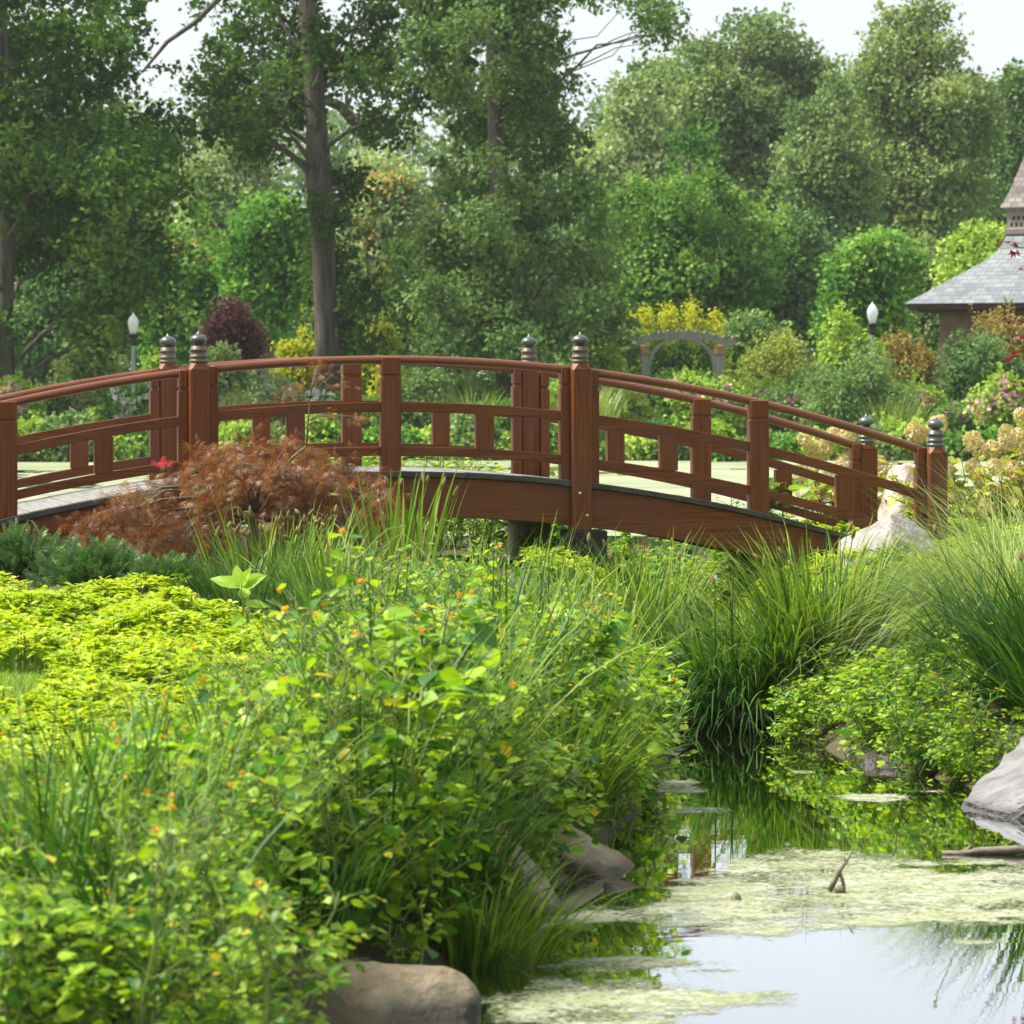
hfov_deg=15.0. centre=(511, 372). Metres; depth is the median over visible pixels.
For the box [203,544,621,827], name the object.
grass tuft
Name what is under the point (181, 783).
grass clump
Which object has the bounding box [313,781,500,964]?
jewelweed
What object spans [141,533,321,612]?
grass clump
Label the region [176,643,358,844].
jewelweed
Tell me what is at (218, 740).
jewelweed
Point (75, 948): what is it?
jewelweed
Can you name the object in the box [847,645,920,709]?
jewelweed
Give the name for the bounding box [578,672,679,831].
jewelweed
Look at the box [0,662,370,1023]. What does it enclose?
grass tuft
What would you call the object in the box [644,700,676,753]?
jewelweed
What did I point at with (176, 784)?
jewelweed
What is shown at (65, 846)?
grass tuft
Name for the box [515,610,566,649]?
jewelweed
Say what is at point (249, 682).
jewelweed
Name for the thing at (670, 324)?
arborvitae
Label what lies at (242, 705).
jewelweed
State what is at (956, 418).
perennial bush
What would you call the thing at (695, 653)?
grass clump
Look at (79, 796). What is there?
jewelweed
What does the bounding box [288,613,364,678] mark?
jewelweed
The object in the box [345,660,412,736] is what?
jewelweed
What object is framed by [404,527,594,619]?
grass tuft
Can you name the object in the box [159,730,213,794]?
jewelweed
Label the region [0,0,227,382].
oak tree
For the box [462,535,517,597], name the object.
jewelweed
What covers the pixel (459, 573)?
jewelweed
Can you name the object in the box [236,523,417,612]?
iris clump
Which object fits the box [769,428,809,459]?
waterside plant
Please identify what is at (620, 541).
jewelweed
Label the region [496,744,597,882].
jewelweed
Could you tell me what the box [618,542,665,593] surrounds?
jewelweed
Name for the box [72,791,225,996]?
jewelweed
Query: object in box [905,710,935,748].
jewelweed
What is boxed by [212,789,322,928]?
jewelweed
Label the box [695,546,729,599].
jewelweed
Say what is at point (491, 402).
tall grass
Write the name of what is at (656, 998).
algae
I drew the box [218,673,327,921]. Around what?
jewelweed
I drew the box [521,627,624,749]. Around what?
jewelweed
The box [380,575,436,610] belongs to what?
jewelweed
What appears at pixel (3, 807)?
jewelweed
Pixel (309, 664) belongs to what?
jewelweed
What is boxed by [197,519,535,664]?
grass clump
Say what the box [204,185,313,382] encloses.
tree
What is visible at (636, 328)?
arborvitae
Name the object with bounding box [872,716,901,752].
jewelweed
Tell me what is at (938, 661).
jewelweed
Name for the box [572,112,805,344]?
tree
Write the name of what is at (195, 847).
jewelweed
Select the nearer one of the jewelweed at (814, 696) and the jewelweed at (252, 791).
the jewelweed at (252, 791)
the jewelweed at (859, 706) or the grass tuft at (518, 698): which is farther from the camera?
the jewelweed at (859, 706)
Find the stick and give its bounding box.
[827,851,852,893]
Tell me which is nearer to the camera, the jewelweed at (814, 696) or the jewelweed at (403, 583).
the jewelweed at (403, 583)
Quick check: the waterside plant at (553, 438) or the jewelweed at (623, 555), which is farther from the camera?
the waterside plant at (553, 438)
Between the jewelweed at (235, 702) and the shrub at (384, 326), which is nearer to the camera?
the jewelweed at (235, 702)
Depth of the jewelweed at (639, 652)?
19.59 m
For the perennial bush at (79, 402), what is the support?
on the ground at (336, 1010)
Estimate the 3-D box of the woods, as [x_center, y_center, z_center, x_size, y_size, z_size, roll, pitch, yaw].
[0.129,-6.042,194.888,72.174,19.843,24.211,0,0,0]
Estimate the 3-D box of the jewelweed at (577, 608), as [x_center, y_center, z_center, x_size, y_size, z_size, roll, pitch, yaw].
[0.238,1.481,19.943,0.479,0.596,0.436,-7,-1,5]
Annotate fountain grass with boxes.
[780,457,1023,713]
[837,450,1023,616]
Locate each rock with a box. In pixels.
[311,961,481,1021]
[472,821,560,918]
[537,826,634,877]
[602,880,638,889]
[667,733,685,743]
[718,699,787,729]
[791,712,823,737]
[839,513,937,568]
[859,747,907,766]
[878,463,914,519]
[961,736,1023,819]
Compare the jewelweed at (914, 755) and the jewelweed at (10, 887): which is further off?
the jewelweed at (914, 755)
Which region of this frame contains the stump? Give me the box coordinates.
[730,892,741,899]
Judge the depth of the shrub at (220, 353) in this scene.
104.69 m
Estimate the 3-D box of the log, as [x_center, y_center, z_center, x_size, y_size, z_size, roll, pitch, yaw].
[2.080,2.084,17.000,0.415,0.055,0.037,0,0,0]
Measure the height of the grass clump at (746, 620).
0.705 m
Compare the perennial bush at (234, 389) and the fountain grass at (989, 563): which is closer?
the fountain grass at (989, 563)
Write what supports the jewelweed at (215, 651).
on the ground at (336, 1010)
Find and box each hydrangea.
[784,427,896,530]
[881,414,1019,543]
[948,407,1023,542]
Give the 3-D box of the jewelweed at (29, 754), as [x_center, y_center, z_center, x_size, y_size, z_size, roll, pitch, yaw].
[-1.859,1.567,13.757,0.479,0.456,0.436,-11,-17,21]
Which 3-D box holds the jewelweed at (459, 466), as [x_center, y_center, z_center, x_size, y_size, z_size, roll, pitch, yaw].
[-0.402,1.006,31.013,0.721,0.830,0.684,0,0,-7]
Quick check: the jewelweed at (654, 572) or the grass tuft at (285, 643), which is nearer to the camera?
the grass tuft at (285, 643)
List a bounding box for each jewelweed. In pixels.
[0,709,37,778]
[0,729,30,853]
[0,749,50,851]
[0,755,31,841]
[0,758,18,910]
[0,778,22,850]
[0,779,16,944]
[0,809,71,1023]
[0,836,33,948]
[0,855,66,986]
[0,869,91,1023]
[0,878,87,1023]
[0,889,82,1023]
[1,878,125,1023]
[2,748,41,792]
[4,775,33,834]
[4,870,131,975]
[13,774,121,872]
[20,744,93,783]
[25,757,101,806]
[28,898,176,1023]
[31,776,105,849]
[32,873,135,997]
[34,814,171,934]
[40,766,106,778]
[40,786,169,1023]
[45,772,135,892]
[53,773,126,839]
[55,876,151,1008]
[65,720,217,885]
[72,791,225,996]
[73,758,174,792]
[81,814,238,1023]
[82,768,194,917]
[87,717,164,836]
[94,797,242,1023]
[100,729,299,969]
[100,795,202,898]
[113,687,197,759]
[117,786,252,1023]
[118,855,236,1011]
[122,906,295,1023]
[124,701,193,743]
[148,716,237,773]
[151,661,255,749]
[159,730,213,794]
[159,864,301,1023]
[160,776,266,1021]
[162,765,276,1012]
[167,662,375,998]
[170,643,313,828]
[172,723,238,798]
[174,826,293,1021]
[175,818,297,987]
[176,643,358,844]
[180,731,234,787]
[181,873,315,1023]
[185,645,264,735]
[188,695,257,734]
[198,668,259,714]
[199,739,287,817]
[200,684,299,745]
[208,868,350,1023]
[211,728,331,885]
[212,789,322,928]
[213,668,289,715]
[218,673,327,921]
[218,688,273,784]
[220,654,275,691]
[227,752,317,889]
[231,685,313,837]
[232,872,386,1023]
[235,789,318,909]
[240,601,385,710]
[247,626,309,679]
[250,627,299,672]
[251,636,357,733]
[251,652,489,955]
[254,574,382,753]
[255,605,419,957]
[257,695,323,743]
[260,632,327,698]
[261,600,424,861]
[276,643,358,755]
[278,621,368,722]
[283,523,433,729]
[285,766,375,899]
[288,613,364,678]
[293,586,465,861]
[310,626,369,677]
[311,615,460,900]
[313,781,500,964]
[318,587,371,631]
[318,677,381,807]
[324,576,442,655]
[327,456,403,540]
[330,683,416,873]
[336,584,378,606]
[337,596,511,842]
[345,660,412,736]
[351,666,521,877]
[352,607,407,666]
[360,555,399,617]
[363,555,433,621]
[377,585,522,825]
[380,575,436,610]
[380,615,520,823]
[383,567,438,608]
[385,567,487,642]
[386,592,512,816]
[393,562,439,597]
[395,670,548,941]
[401,458,446,535]
[406,456,476,549]
[409,562,439,576]
[410,442,496,538]
[411,570,467,613]
[414,466,455,540]
[414,517,476,545]
[415,550,474,594]
[416,456,486,548]
[423,460,465,546]
[426,556,483,606]
[428,556,487,607]
[429,562,535,670]
[429,587,522,821]
[435,465,480,548]
[438,558,485,591]
[444,464,496,546]
[447,519,503,544]
[447,583,529,638]
[448,457,507,552]
[461,540,542,684]
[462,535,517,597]
[462,721,536,831]
[466,519,502,543]
[469,580,527,634]
[474,520,554,548]
[481,679,557,824]
[482,674,520,782]
[486,735,592,854]
[488,466,557,551]
[490,607,545,647]
[496,591,539,636]
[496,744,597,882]
[497,630,575,807]
[498,631,553,721]
[499,640,553,730]
[502,604,559,650]
[506,654,587,800]
[507,566,557,600]
[510,600,572,643]
[511,585,550,607]
[511,740,606,863]
[512,682,598,796]
[515,604,612,741]
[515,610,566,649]
[516,652,568,729]
[516,727,619,836]
[517,579,551,601]
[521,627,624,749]
[522,630,606,710]
[528,600,617,743]
[534,602,646,738]
[546,581,596,616]
[547,645,636,788]
[550,656,657,815]
[551,524,567,559]
[551,526,639,563]
[551,633,665,812]
[552,524,610,540]
[555,602,593,625]
[556,589,596,616]
[559,695,638,754]
[566,591,626,624]
[572,611,631,725]
[573,643,656,671]
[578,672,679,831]
[580,663,663,785]
[582,581,626,646]
[588,668,684,848]
[607,531,654,577]
[607,543,646,581]
[613,624,648,666]
[615,630,638,651]
[616,637,687,759]
[616,643,653,735]
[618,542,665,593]
[618,652,693,807]
[619,547,665,601]
[622,644,671,706]
[625,685,697,796]
[629,549,662,578]
[631,561,675,593]
[632,641,684,768]
[633,536,708,616]
[635,573,695,618]
[635,640,689,718]
[644,668,692,746]
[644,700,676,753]
[646,553,693,599]
[651,537,706,608]
[657,683,698,742]
[667,553,725,618]
[668,554,708,602]
[675,549,722,618]
[684,561,723,626]
[693,568,722,613]
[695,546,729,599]
[698,495,771,574]
[698,550,753,601]
[699,499,778,575]
[702,552,761,586]
[737,477,814,564]
[758,686,819,736]
[761,687,817,743]
[769,676,822,739]
[773,679,813,737]
[776,689,844,746]
[783,675,820,712]
[786,672,845,733]
[796,642,855,701]
[804,686,829,716]
[809,675,846,712]
[817,680,901,756]
[823,646,869,685]
[826,641,924,748]
[827,663,861,690]
[830,690,888,746]
[831,664,887,751]
[841,674,898,737]
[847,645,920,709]
[851,663,911,731]
[858,679,902,742]
[860,672,916,746]
[869,678,964,773]
[871,700,934,769]
[872,625,936,689]
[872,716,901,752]
[880,611,953,679]
[882,691,935,767]
[889,663,941,728]
[897,676,969,771]
[898,671,982,770]
[900,677,928,718]
[905,682,980,769]
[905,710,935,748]
[905,734,952,774]
[908,678,960,745]
[914,618,1000,700]
[916,614,964,672]
[918,650,953,701]
[919,736,965,783]
[920,706,961,756]
[923,716,983,782]
[934,682,1007,763]
[937,717,995,782]
[938,702,1006,782]
[939,617,992,698]
[940,651,1008,725]
[951,742,997,786]
[967,711,1023,772]
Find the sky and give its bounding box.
[7,0,1023,373]
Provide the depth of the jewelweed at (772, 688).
22.42 m
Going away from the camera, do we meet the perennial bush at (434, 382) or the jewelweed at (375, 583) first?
the jewelweed at (375, 583)
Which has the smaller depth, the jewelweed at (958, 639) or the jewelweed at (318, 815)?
the jewelweed at (318, 815)
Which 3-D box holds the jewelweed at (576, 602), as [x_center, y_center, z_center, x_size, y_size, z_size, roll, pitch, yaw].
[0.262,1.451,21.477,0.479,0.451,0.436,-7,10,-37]
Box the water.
[18,459,1023,1023]
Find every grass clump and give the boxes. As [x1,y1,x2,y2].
[47,723,332,855]
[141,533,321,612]
[195,784,478,949]
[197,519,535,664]
[243,586,634,801]
[352,744,677,931]
[400,835,639,976]
[487,663,717,846]
[545,527,746,655]
[587,590,745,708]
[598,549,877,741]
[648,533,894,732]
[650,588,765,660]
[689,512,959,680]
[822,516,1023,788]
[832,556,1023,708]
[852,544,971,611]
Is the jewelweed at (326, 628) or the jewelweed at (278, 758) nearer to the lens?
the jewelweed at (278, 758)
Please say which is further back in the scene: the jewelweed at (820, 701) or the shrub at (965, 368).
the shrub at (965, 368)
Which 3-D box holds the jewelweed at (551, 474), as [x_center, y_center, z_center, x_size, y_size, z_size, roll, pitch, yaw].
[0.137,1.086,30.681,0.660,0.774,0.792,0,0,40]
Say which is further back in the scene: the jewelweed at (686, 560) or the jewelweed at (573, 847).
the jewelweed at (686, 560)
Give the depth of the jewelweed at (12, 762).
12.38 m
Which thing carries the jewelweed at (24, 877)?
on the ground at (336, 1010)
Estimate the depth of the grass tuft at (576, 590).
21.75 m
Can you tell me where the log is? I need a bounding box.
[942,845,1023,854]
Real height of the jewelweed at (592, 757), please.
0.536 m
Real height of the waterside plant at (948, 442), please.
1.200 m
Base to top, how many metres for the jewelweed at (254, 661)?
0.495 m
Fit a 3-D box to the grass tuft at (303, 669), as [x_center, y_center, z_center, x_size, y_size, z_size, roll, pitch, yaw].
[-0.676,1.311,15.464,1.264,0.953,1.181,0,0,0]
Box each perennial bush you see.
[0,370,49,423]
[41,382,99,418]
[80,404,125,435]
[92,382,150,435]
[218,380,256,419]
[255,368,323,427]
[304,387,340,425]
[362,391,378,429]
[401,354,459,430]
[445,370,507,403]
[487,397,510,431]
[548,362,559,409]
[599,383,663,435]
[644,416,685,428]
[663,365,762,436]
[736,368,786,436]
[755,362,840,434]
[793,333,926,431]
[875,369,947,425]
[927,398,998,435]
[961,362,1023,428]
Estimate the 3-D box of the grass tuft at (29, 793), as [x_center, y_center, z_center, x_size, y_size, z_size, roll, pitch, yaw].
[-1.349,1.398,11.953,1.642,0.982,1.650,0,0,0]
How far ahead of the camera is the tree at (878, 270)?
119.03 m
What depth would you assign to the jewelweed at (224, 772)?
13.30 m
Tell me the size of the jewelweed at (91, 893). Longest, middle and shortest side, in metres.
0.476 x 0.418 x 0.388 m
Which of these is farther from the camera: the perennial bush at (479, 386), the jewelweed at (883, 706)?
the perennial bush at (479, 386)
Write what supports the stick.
in the algae at (656, 998)
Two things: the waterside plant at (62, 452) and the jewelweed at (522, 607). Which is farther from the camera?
the waterside plant at (62, 452)
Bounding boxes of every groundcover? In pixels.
[0,571,294,796]
[518,504,1023,623]
[721,509,1023,749]
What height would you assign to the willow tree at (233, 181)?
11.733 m
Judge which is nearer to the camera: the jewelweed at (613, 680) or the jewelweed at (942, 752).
the jewelweed at (613, 680)
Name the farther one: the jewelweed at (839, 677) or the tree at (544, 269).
the tree at (544, 269)
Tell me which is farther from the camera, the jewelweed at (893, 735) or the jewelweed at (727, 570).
the jewelweed at (727, 570)
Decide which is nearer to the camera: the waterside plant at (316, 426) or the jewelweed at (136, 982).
the jewelweed at (136, 982)
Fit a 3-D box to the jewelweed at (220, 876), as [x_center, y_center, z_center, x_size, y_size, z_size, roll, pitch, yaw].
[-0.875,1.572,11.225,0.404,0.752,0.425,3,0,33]
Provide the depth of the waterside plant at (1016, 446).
92.58 m
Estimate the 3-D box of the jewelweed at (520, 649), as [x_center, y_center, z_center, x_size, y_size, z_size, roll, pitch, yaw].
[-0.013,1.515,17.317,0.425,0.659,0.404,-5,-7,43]
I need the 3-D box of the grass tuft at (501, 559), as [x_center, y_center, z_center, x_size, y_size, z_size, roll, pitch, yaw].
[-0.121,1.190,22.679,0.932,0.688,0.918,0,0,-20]
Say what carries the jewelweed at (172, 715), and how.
on the ground at (336, 1010)
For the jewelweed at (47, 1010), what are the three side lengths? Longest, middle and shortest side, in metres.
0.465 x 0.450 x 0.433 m
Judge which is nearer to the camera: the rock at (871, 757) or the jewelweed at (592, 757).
the jewelweed at (592, 757)
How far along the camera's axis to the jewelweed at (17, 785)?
12.11 m
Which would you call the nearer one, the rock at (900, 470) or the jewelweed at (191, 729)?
the jewelweed at (191, 729)
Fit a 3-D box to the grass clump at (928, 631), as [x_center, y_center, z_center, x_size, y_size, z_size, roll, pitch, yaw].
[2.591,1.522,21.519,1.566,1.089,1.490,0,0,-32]
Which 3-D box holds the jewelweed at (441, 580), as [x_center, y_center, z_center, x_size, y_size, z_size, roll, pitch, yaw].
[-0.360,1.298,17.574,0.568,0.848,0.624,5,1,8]
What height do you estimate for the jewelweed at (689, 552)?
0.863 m
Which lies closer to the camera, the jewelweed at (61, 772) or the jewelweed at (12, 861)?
the jewelweed at (12, 861)
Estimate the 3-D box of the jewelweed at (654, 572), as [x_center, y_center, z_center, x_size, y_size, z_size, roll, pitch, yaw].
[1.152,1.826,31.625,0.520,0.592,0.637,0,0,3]
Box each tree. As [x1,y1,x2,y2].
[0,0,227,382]
[14,258,127,385]
[78,135,192,362]
[115,291,186,370]
[135,199,232,367]
[143,0,468,393]
[165,120,305,250]
[190,294,271,377]
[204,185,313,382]
[292,266,393,376]
[334,145,447,339]
[376,235,493,377]
[377,0,692,401]
[462,183,572,375]
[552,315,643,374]
[553,68,707,248]
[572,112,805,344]
[587,50,709,165]
[652,1,860,386]
[740,199,840,349]
[767,69,893,255]
[800,62,892,180]
[805,223,933,368]
[836,0,1011,252]
[898,231,951,381]
[927,216,1006,288]
[957,74,1013,233]
[974,57,1023,231]
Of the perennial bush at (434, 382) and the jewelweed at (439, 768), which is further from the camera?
the perennial bush at (434, 382)
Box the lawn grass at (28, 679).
[0,663,68,730]
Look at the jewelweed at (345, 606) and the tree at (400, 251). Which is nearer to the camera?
the jewelweed at (345, 606)
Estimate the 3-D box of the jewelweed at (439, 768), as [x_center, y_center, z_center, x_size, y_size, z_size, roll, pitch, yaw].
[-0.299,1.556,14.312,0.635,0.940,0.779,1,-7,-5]
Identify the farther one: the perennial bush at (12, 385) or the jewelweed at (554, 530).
the perennial bush at (12, 385)
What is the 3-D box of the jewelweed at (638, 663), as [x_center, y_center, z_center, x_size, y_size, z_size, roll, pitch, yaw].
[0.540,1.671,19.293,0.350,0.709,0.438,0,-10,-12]
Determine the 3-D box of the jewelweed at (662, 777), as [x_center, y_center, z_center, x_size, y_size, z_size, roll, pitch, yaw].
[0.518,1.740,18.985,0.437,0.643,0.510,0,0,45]
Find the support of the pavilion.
on the ground at (336, 1010)
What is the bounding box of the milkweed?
[210,565,269,636]
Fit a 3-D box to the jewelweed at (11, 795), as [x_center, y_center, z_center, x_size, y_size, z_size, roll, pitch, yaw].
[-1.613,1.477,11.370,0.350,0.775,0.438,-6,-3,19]
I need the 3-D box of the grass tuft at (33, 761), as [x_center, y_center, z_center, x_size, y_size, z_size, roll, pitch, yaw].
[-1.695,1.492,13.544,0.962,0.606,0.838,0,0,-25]
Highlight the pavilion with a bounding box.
[905,158,1023,393]
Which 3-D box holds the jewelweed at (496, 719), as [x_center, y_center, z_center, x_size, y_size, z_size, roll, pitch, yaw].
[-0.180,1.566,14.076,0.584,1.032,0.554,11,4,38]
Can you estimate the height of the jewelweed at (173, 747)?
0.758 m
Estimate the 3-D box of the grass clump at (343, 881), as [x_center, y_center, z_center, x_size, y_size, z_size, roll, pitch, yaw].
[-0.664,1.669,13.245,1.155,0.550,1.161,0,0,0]
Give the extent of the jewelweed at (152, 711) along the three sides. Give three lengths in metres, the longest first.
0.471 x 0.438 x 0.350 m
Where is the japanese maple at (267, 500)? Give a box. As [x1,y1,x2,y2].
[56,360,414,575]
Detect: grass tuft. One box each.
[0,653,233,937]
[0,654,277,1000]
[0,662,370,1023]
[0,667,337,948]
[0,694,177,787]
[0,702,269,972]
[1,645,365,937]
[1,716,114,829]
[10,663,251,806]
[25,652,406,933]
[66,653,289,769]
[73,601,438,884]
[113,637,310,761]
[140,652,279,723]
[192,591,493,762]
[200,564,681,926]
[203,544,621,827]
[206,634,292,697]
[227,618,387,678]
[244,540,534,677]
[244,575,346,647]
[268,518,695,818]
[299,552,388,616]
[320,527,586,661]
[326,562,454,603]
[335,519,723,766]
[370,534,501,580]
[393,506,663,675]
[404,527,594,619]
[423,523,573,600]
[451,531,656,614]
[479,521,731,685]
[512,544,643,620]
[516,553,689,667]
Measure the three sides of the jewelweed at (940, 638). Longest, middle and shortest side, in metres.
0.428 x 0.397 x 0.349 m
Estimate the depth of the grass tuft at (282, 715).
13.91 m
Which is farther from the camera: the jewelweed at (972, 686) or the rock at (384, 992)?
the jewelweed at (972, 686)
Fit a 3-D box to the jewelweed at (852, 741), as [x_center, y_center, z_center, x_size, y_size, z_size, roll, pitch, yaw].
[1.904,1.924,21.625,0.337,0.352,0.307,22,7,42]
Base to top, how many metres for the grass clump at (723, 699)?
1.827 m
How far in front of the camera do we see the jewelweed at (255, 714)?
14.63 m
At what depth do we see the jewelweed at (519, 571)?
18.48 m
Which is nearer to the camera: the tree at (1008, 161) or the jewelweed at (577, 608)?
the jewelweed at (577, 608)
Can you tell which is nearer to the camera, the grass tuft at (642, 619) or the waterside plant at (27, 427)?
the grass tuft at (642, 619)
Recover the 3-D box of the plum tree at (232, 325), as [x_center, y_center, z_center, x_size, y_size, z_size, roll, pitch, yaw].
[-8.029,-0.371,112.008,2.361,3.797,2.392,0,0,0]
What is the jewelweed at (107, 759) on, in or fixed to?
on the ground at (336, 1010)
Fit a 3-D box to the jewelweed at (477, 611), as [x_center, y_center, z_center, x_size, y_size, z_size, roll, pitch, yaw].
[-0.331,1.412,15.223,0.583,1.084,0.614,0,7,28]
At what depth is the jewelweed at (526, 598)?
21.01 m
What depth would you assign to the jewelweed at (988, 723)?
19.90 m
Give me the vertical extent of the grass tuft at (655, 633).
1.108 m
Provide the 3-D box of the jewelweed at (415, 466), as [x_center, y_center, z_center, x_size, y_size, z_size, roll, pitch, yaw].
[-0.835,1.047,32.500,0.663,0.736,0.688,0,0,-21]
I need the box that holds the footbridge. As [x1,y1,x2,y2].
[0,330,947,588]
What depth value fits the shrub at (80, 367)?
104.63 m
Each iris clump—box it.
[183,498,394,595]
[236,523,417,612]
[329,459,467,582]
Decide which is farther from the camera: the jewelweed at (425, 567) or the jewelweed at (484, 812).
the jewelweed at (425, 567)
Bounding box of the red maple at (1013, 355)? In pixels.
[996,238,1023,387]
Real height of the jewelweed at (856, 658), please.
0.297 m
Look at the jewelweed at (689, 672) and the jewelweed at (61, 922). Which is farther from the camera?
the jewelweed at (689, 672)
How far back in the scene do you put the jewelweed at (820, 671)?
22.66 m
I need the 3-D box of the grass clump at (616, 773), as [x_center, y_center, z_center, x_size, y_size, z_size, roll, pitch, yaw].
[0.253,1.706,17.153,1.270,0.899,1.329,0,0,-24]
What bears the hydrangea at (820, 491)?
on the ground at (336, 1010)
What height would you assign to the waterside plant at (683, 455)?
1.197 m
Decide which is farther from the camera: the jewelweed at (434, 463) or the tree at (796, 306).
the tree at (796, 306)
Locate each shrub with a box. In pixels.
[0,517,68,581]
[20,532,149,588]
[46,340,137,408]
[116,548,219,592]
[137,341,186,383]
[207,340,258,402]
[269,303,315,398]
[341,310,379,399]
[367,308,408,397]
[588,342,635,394]
[650,354,720,418]
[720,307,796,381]
[722,320,818,388]
[812,300,888,388]
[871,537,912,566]
[874,325,939,390]
[930,318,1023,403]
[958,293,1023,361]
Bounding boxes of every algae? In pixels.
[18,460,1023,535]
[481,771,1023,1023]
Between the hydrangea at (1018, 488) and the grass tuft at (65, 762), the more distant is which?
the hydrangea at (1018, 488)
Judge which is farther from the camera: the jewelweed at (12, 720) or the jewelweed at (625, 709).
the jewelweed at (625, 709)
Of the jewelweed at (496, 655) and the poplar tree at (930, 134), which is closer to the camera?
the jewelweed at (496, 655)
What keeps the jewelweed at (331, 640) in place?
on the ground at (336, 1010)
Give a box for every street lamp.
[128,312,138,415]
[867,302,877,387]
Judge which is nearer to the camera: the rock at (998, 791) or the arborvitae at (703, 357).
the rock at (998, 791)
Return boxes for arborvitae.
[624,304,640,392]
[631,302,657,374]
[644,317,671,408]
[654,298,681,369]
[662,322,696,374]
[675,294,705,356]
[687,326,717,377]
[701,306,736,382]
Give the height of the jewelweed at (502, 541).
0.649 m
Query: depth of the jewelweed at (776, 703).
22.17 m
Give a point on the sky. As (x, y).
(997, 26)
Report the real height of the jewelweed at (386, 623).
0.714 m
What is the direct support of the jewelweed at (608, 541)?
on the ground at (336, 1010)
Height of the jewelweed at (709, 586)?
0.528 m
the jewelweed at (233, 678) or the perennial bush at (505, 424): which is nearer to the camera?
the jewelweed at (233, 678)
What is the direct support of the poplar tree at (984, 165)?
on the ground at (336, 1010)
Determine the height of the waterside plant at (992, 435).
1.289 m
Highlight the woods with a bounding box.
[14,81,998,393]
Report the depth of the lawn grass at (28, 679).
19.46 m
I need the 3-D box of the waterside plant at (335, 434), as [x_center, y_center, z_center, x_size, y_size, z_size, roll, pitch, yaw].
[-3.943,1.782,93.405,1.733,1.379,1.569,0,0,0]
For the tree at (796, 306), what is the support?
on the ground at (336, 1010)
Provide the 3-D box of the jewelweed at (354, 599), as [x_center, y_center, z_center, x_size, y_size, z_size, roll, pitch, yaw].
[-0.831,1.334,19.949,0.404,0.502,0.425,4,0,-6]
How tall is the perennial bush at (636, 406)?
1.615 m
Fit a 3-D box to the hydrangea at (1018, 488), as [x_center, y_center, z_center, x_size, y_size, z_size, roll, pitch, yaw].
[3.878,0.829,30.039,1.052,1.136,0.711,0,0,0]
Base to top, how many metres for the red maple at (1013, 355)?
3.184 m
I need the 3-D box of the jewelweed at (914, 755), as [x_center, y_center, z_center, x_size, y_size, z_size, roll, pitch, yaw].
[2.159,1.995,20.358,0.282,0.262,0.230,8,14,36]
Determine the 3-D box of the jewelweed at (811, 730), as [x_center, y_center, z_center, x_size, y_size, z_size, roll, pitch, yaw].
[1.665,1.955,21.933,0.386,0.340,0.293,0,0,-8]
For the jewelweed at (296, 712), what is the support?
on the ground at (336, 1010)
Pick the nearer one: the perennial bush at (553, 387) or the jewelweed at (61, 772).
the jewelweed at (61, 772)
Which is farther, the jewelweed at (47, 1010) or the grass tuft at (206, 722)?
the grass tuft at (206, 722)
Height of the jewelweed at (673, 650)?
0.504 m
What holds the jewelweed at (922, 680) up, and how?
on the ground at (336, 1010)
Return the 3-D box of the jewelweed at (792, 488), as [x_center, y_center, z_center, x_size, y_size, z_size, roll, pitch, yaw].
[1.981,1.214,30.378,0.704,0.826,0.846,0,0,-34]
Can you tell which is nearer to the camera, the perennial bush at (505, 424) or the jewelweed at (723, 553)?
the jewelweed at (723, 553)
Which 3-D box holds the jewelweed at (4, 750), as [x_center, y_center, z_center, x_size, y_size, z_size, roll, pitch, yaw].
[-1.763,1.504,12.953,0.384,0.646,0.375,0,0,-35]
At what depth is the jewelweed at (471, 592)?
15.97 m
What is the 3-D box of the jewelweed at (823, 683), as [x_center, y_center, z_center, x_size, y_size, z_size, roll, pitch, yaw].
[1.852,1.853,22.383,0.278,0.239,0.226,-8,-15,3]
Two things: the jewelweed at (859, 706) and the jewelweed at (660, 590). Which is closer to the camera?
the jewelweed at (859, 706)
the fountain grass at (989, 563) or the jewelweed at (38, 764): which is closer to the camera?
the jewelweed at (38, 764)
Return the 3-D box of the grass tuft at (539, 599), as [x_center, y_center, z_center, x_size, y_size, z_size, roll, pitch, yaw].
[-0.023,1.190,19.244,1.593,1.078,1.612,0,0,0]
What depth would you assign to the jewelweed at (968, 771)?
19.87 m
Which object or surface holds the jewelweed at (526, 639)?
on the ground at (336, 1010)
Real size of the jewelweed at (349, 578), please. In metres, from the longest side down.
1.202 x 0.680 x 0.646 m
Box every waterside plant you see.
[17,410,49,460]
[31,407,116,460]
[89,435,132,460]
[114,430,148,459]
[218,419,251,447]
[247,421,284,444]
[277,400,340,460]
[312,418,370,458]
[362,416,427,460]
[406,424,450,459]
[450,401,510,460]
[489,430,510,459]
[550,422,557,454]
[599,434,657,460]
[599,441,605,459]
[626,439,689,460]
[684,418,738,452]
[711,436,778,460]
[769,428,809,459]
[780,425,857,460]
[826,413,910,460]
[877,412,933,460]
[923,428,966,460]
[953,424,1022,460]
[986,423,1023,460]
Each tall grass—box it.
[218,388,266,425]
[421,385,510,424]
[550,384,629,443]
[852,391,938,426]
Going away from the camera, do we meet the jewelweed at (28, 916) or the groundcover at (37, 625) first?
the jewelweed at (28, 916)
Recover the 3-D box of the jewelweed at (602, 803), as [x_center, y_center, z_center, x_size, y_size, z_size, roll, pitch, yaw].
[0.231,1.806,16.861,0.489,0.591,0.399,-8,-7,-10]
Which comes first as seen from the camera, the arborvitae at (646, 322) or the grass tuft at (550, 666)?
the grass tuft at (550, 666)
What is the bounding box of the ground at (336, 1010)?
[0,374,1023,1023]
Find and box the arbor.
[630,329,735,401]

